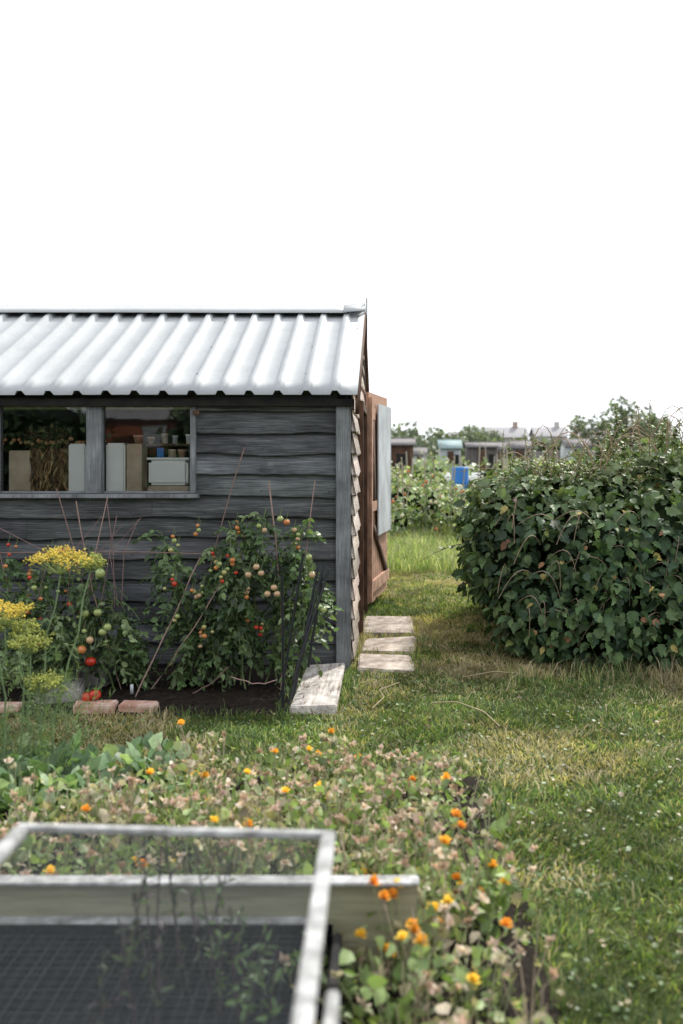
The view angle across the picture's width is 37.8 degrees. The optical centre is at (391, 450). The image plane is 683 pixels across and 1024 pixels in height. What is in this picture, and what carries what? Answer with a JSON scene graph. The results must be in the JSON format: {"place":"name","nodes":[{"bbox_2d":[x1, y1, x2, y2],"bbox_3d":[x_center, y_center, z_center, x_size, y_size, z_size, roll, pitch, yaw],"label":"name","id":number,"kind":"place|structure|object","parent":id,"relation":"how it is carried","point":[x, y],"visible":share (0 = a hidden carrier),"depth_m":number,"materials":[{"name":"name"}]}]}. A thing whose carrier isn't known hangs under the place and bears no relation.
{"place":"outdoors","nodes":[
{"label":"outdoors","id":0,"kind":"place"},
{"bbox_2d":[0,560,682,1023],"bbox_3d":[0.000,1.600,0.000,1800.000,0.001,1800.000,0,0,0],"label":"ground","id":1,"kind":"structure","parent":0,"point":[554,986],"depth_m":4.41,"materials":[{"name":"green plant"}]},
{"bbox_2d":[0,702,21,712],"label":"brick","id":2,"kind":"object","parent":1,"relation":"on","point":[9,704],"visible":0.44,"depth_m":6.01,"materials":[{"name":"brick"}]},
{"bbox_2d":[34,678,85,703],"bbox_3d":[-2.064,1.524,6.225,0.291,0.156,0.205,0,2,-6],"label":"stone block","id":3,"kind":"object","parent":1,"relation":"on","point":[80,688],"depth_m":6.14,"materials":[{"name":"grey stone"}]},
{"bbox_2d":[70,657,116,688],"bbox_3d":[-1.988,1.495,6.610,0.289,0.206,0.226,6,5,17],"label":"stone block","id":4,"kind":"object","parent":1,"relation":"on","point":[92,681],"depth_m":6.50,"materials":[{"name":"grey stone"}]},
{"bbox_2d":[73,700,118,713],"bbox_3d":[-1.798,1.565,6.052,0.257,0.077,0.109,0,0,-2],"label":"brick","id":5,"kind":"object","parent":1,"relation":"on","point":[108,705],"visible":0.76,"depth_m":6.00,"materials":[{"name":"brick"}]},
{"bbox_2d":[118,700,158,712],"bbox_3d":[-1.541,1.567,6.069,0.232,0.067,0.107,0,0,2],"label":"brick","id":6,"kind":"object","parent":1,"relation":"on","point":[137,704],"visible":0.76,"depth_m":6.03,"materials":[{"name":"brick"}]},
{"bbox_2d":[0,666,302,716],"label":"soil bed","id":7,"kind":"object","parent":1,"relation":"on","point":[257,698],"visible":0.41,"depth_m":6.33,"materials":[{"name":"brown soil"}]},
{"bbox_2d":[0,537,163,700],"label":"tomato plant","id":8,"kind":"object","parent":7,"relation":"on","point":[125,671],"visible":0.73,"depth_m":6.36,"materials":[{"name":"green plant"}]},
{"bbox_2d":[130,684,132,693],"bbox_3d":[-1.645,1.510,6.301,0.020,0.060,0.003,0,0,0],"label":"plant label","id":9,"kind":"object","parent":7,"relation":"on","point":[131,688],"visible":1,"depth_m":6.30,"materials":[{"name":"white plastic"}]},
{"bbox_2d":[0,447,314,696],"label":"bamboo canes","id":10,"kind":"object","parent":7,"relation":"in","point":[111,538],"visible":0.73,"depth_m":6.37,"materials":[{"name":"brown plant"}]},
{"bbox_2d":[130,509,343,693],"bbox_3d":[-1.043,1.042,6.523,1.540,1.366,0.579,0,0,12],"label":"tomato plant","id":11,"kind":"object","parent":7,"relation":"on","point":[229,627],"visible":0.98,"depth_m":6.46,"materials":[{"name":"green plant"}]},
{"bbox_2d":[279,553,329,712],"bbox_3d":[-0.582,1.126,6.210,0.188,0.955,0.384,0,0,39],"label":"metal plant support","id":12,"kind":"object","parent":7,"relation":"on","point":[311,619],"visible":0.94,"depth_m":6.20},
{"bbox_2d":[0,298,390,670],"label":"garden shed","id":13,"kind":"structure","parent":1,"relation":"on","point":[157,417],"depth_m":7.31,"materials":[{"name":"grey wood"}]},
{"bbox_2d":[366,392,390,604],"bbox_3d":[-0.126,0.470,10.274,0.073,2.079,1.247,0,0,8],"label":"door","id":14,"kind":"structure","parent":13,"relation":"in","point":[378,413],"depth_m":10.08,"materials":[{"name":"brown wood"}]},
{"bbox_2d":[0,776,564,1023],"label":"flower bed soil","id":15,"kind":"structure","parent":1,"relation":"on","point":[527,959],"depth_m":3.15,"materials":[{"name":"brown soil"}]},
{"bbox_2d":[0,545,113,774],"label":"fennel plant","id":16,"kind":"object","parent":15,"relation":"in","point":[88,563],"visible":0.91,"depth_m":4.62,"materials":[{"name":"green plant"}]},
{"bbox_2d":[0,731,190,822],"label":"leaf greens","id":17,"kind":"object","parent":15,"relation":"on","point":[131,757],"visible":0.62,"depth_m":4.55,"materials":[{"name":"green plant"}]},
{"bbox_2d":[0,823,418,1023],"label":"cold frame","id":18,"kind":"object","parent":15,"relation":"on","point":[57,932],"visible":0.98,"depth_m":2.67,"materials":[{"name":"painted timber"},{"name":"glass"},{"name":"dark timber"}]},
{"bbox_2d":[85,836,325,1023],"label":"seedling plant","id":19,"kind":"object","parent":18,"relation":"in","point":[222,985],"visible":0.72,"depth_m":2.61,"materials":[{"name":"green plant"}]},
{"bbox_2d":[0,719,573,1023],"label":"marigold plants","id":20,"kind":"object","parent":15,"relation":"on","point":[344,806],"visible":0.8,"depth_m":3.56,"materials":[{"name":"green plant"}]},
{"bbox_2d":[289,663,344,714],"bbox_3d":[-0.476,1.571,6.617,0.288,0.068,1.202,0,0,0],"label":"timber plank","id":21,"kind":"object","parent":1,"relation":"on","point":[316,693],"visible":0.87,"depth_m":6.39,"materials":[{"name":"grey wood"}]},
{"bbox_2d":[0,666,682,1020],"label":"clover and fallen leaves","id":22,"kind":"object","parent":1,"relation":"on","point":[625,945],"visible":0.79,"depth_m":4.74,"materials":[{"name":"green plant"}]},
{"bbox_2d":[358,654,416,675],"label":"paving slab","id":23,"kind":"structure","parent":1,"relation":"on","point":[385,662],"depth_m":7.28,"materials":[{"name":"concrete"}]},
{"bbox_2d":[361,636,415,654],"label":"paving slab","id":24,"kind":"structure","parent":1,"relation":"on","point":[396,644],"depth_m":7.98,"materials":[{"name":"concrete"}]},
{"bbox_2d":[364,616,413,637],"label":"paving slab","id":25,"kind":"structure","parent":1,"relation":"on","point":[376,625],"depth_m":8.89,"materials":[{"name":"concrete"}]},
{"bbox_2d":[391,437,415,475],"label":"allotment shed","id":26,"kind":"structure","parent":1,"relation":"on","point":[400,446],"depth_m":35.98,"materials":[{"name":"wood"}]},
{"bbox_2d":[396,454,405,468],"bbox_3d":[0.366,0.398,35.958,0.392,0.555,0.036,0,0,0],"label":"window","id":27,"kind":"structure","parent":26,"relation":"in","point":[398,456],"depth_m":35.94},
{"bbox_2d":[391,427,420,441],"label":"distant tree","id":28,"kind":"object","parent":1,"relation":"on","point":[406,431],"visible":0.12,"depth_m":109.41,"materials":[{"name":"green plant"}]},
{"bbox_2d":[391,420,438,458],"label":"distant tree","id":29,"kind":"object","parent":1,"relation":"on","point":[420,442],"visible":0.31,"depth_m":74.73,"materials":[{"name":"green plant"}]},
{"bbox_2d":[387,488,471,573],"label":"long grass","id":30,"kind":"structure","parent":1,"relation":"on","point":[407,552],"depth_m":14.05,"materials":[{"name":"green plant"}]},
{"bbox_2d":[421,427,454,461],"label":"distant tree","id":31,"kind":"object","parent":1,"relation":"on","point":[436,435],"visible":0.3,"depth_m":81.27,"materials":[{"name":"green plant"}]},
{"bbox_2d":[436,439,462,466],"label":"shed","id":32,"kind":"object","parent":1,"relation":"on","point":[450,449],"visible":0.5,"depth_m":48.98,"materials":[{"name":"paint"}]},
{"bbox_2d":[448,451,453,463],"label":"door","id":33,"kind":"structure","parent":32,"relation":"in","point":[450,453],"depth_m":48.94,"materials":[{"name":"brown wood"}]},
{"bbox_2d":[455,455,458,464],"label":"window","id":34,"kind":"structure","parent":32,"relation":"in","point":[456,456],"depth_m":48.94,"materials":[{"name":"black glass"}]},
{"bbox_2d":[431,431,468,455],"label":"distant tree","id":35,"kind":"object","parent":1,"relation":"on","point":[462,440],"visible":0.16,"depth_m":99.05,"materials":[{"name":"green plant"}]},
{"bbox_2d":[372,665,528,726],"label":"dry bramble twigs","id":36,"kind":"object","parent":1,"relation":"on","point":[460,702],"visible":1,"depth_m":6.50,"materials":[{"name":"brown plant"}]},
{"bbox_2d":[452,467,468,489],"bbox_3d":[1.790,1.015,26.000,0.461,1.170,0.461,0,0,0],"label":"water barrel","id":37,"kind":"object","parent":1,"relation":"on","point":[458,476],"visible":0.41,"depth_m":25.81,"materials":[{"name":"blue plastic"}]},
{"bbox_2d":[388,451,535,539],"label":"vegetable plants","id":38,"kind":"object","parent":1,"relation":"on","point":[425,500],"visible":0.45,"depth_m":17.27,"materials":[{"name":"green plant"}]},
{"bbox_2d":[442,473,482,482],"bbox_3d":[2.075,0.925,33.400,1.950,0.350,0.800,0,0,0],"label":"white cloche","id":39,"kind":"object","parent":1,"relation":"on","point":[473,477],"visible":0.21,"depth_m":33.10,"materials":[{"name":"plastic"}]},
{"bbox_2d":[450,424,489,439],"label":"distant tree","id":40,"kind":"object","parent":1,"relation":"on","point":[475,431],"visible":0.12,"depth_m":124.55,"materials":[{"name":"green plant"}]},
{"bbox_2d":[453,424,488,452],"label":"distant tree","id":41,"kind":"object","parent":1,"relation":"on","point":[474,437],"visible":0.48,"depth_m":109.81,"materials":[{"name":"green plant"}]},
{"bbox_2d":[462,441,498,471],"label":"allotment shed","id":42,"kind":"structure","parent":1,"relation":"on","point":[471,451],"depth_m":44.98,"materials":[{"name":"grey wood"}]},
{"bbox_2d":[478,450,486,470],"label":"door","id":43,"kind":"structure","parent":42,"relation":"in","point":[482,452],"depth_m":44.94,"materials":[{"name":"brown wood"}]},
{"bbox_2d":[489,454,493,465],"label":"window","id":44,"kind":"structure","parent":42,"relation":"in","point":[491,456],"depth_m":44.94,"materials":[{"name":"black glass"}]},
{"bbox_2d":[480,428,504,440],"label":"distant tree","id":45,"kind":"object","parent":1,"relation":"on","point":[492,434],"visible":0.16,"depth_m":149.44,"materials":[{"name":"green plant"}]},
{"bbox_2d":[497,442,508,463],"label":"allotment shed","id":46,"kind":"structure","parent":1,"relation":"on","point":[500,447],"depth_m":61.98,"materials":[{"name":"grey wood"}]},
{"bbox_2d":[398,450,612,488],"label":"allotment hedge rows","id":47,"kind":"object","parent":1,"relation":"on","point":[419,463],"visible":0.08,"depth_m":35.72,"materials":[{"name":"green plant"}]},
{"bbox_2d":[504,440,532,461],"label":"allotment shed","id":48,"kind":"structure","parent":1,"relation":"on","point":[519,446],"depth_m":74.00,"materials":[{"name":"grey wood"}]},
{"bbox_2d":[516,450,522,461],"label":"door","id":49,"kind":"structure","parent":48,"relation":"in","point":[519,451],"depth_m":73.93,"materials":[{"name":"brown wood"}]},
{"bbox_2d":[406,443,633,479],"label":"bean poles","id":50,"kind":"object","parent":1,"relation":"on","point":[505,462],"visible":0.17,"depth_m":33.94,"materials":[{"name":"brown wood"}]},
{"bbox_2d":[420,400,682,672],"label":"bramble bush","id":51,"kind":"object","parent":1,"relation":"on","point":[586,556],"visible":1,"depth_m":7.41,"materials":[{"name":"green plant"}]},
{"bbox_2d":[428,432,682,459],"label":"hedge","id":52,"kind":"object","parent":1,"relation":"on","point":[545,440],"visible":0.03,"depth_m":126.05,"materials":[{"name":"green plant"}]},
{"bbox_2d":[559,438,591,460],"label":"allotment shed","id":53,"kind":"structure","parent":1,"relation":"on","point":[573,441],"depth_m":70.34,"materials":[{"name":"paint"}]},
{"bbox_2d":[566,413,613,455],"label":"distant tree","id":54,"kind":"object","parent":1,"relation":"on","point":[578,424],"visible":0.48,"depth_m":85.55,"materials":[{"name":"green plant"}]},
{"bbox_2d":[533,450,666,464],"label":"panel fence","id":55,"kind":"object","parent":1,"relation":"on","point":[537,453],"visible":0.03,"depth_m":78.00,"materials":[{"name":"grey wood"}]},
{"bbox_2d":[599,395,659,450],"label":"distant tree","id":56,"kind":"object","parent":1,"relation":"on","point":[622,412],"visible":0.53,"depth_m":83.65,"materials":[{"name":"green plant"}]},
{"bbox_2d":[617,410,673,448],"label":"distant tree","id":57,"kind":"object","parent":1,"relation":"on","point":[657,432],"visible":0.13,"depth_m":93.82,"materials":[{"name":"green plant"}]},
{"bbox_2d":[655,419,677,450],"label":"distant tree","id":58,"kind":"object","parent":1,"relation":"on","point":[671,432],"visible":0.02,"depth_m":109.97,"materials":[{"name":"green plant"}]},
{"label":"walls","id":59,"kind":"object","parent":1,"relation":"on","visible":0},
{"bbox_2d":[573,427,617,438],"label":"roof","id":60,"kind":"structure","parent":59,"relation":"on","point":[590,430],"depth_m":186.88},
{"bbox_2d":[0,0,682,440],"label":"sky","id":61,"kind":"structure","parent":0,"point":[499,182],"materials":[{"name":"white"}]},
{"bbox_2d":[413,447,427,461],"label":"allotment shed","id":62,"kind":"structure","parent":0,"point":[416,452],"depth_m":58.20,"materials":[{"name":"paint"}]},
{"bbox_2d":[486,437,527,439],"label":"walls","id":63,"kind":"structure","parent":0,"point":[509,438],"depth_m":190.00,"materials":[{"name":"grey wood"}]},
{"bbox_2d":[482,427,528,436],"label":"roof","id":64,"kind":"structure","parent":63,"relation":"on","point":[513,432],"depth_m":192.07,"materials":[{"name":"grey metal"}]},
{"bbox_2d":[512,422,517,427],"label":"chimney","id":65,"kind":"object","parent":64,"relation":"on","point":[514,424],"visible":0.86,"depth_m":193.50,"materials":[{"name":"brown brick"}]},
{"bbox_2d":[530,436,566,443],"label":"walls","id":66,"kind":"structure","parent":0,"point":[539,437],"depth_m":190.00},
{"bbox_2d":[529,427,568,436],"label":"roof","id":67,"kind":"structure","parent":66,"relation":"on","point":[554,431],"depth_m":192.32,"materials":[{"name":"grey metal"}]}
]}

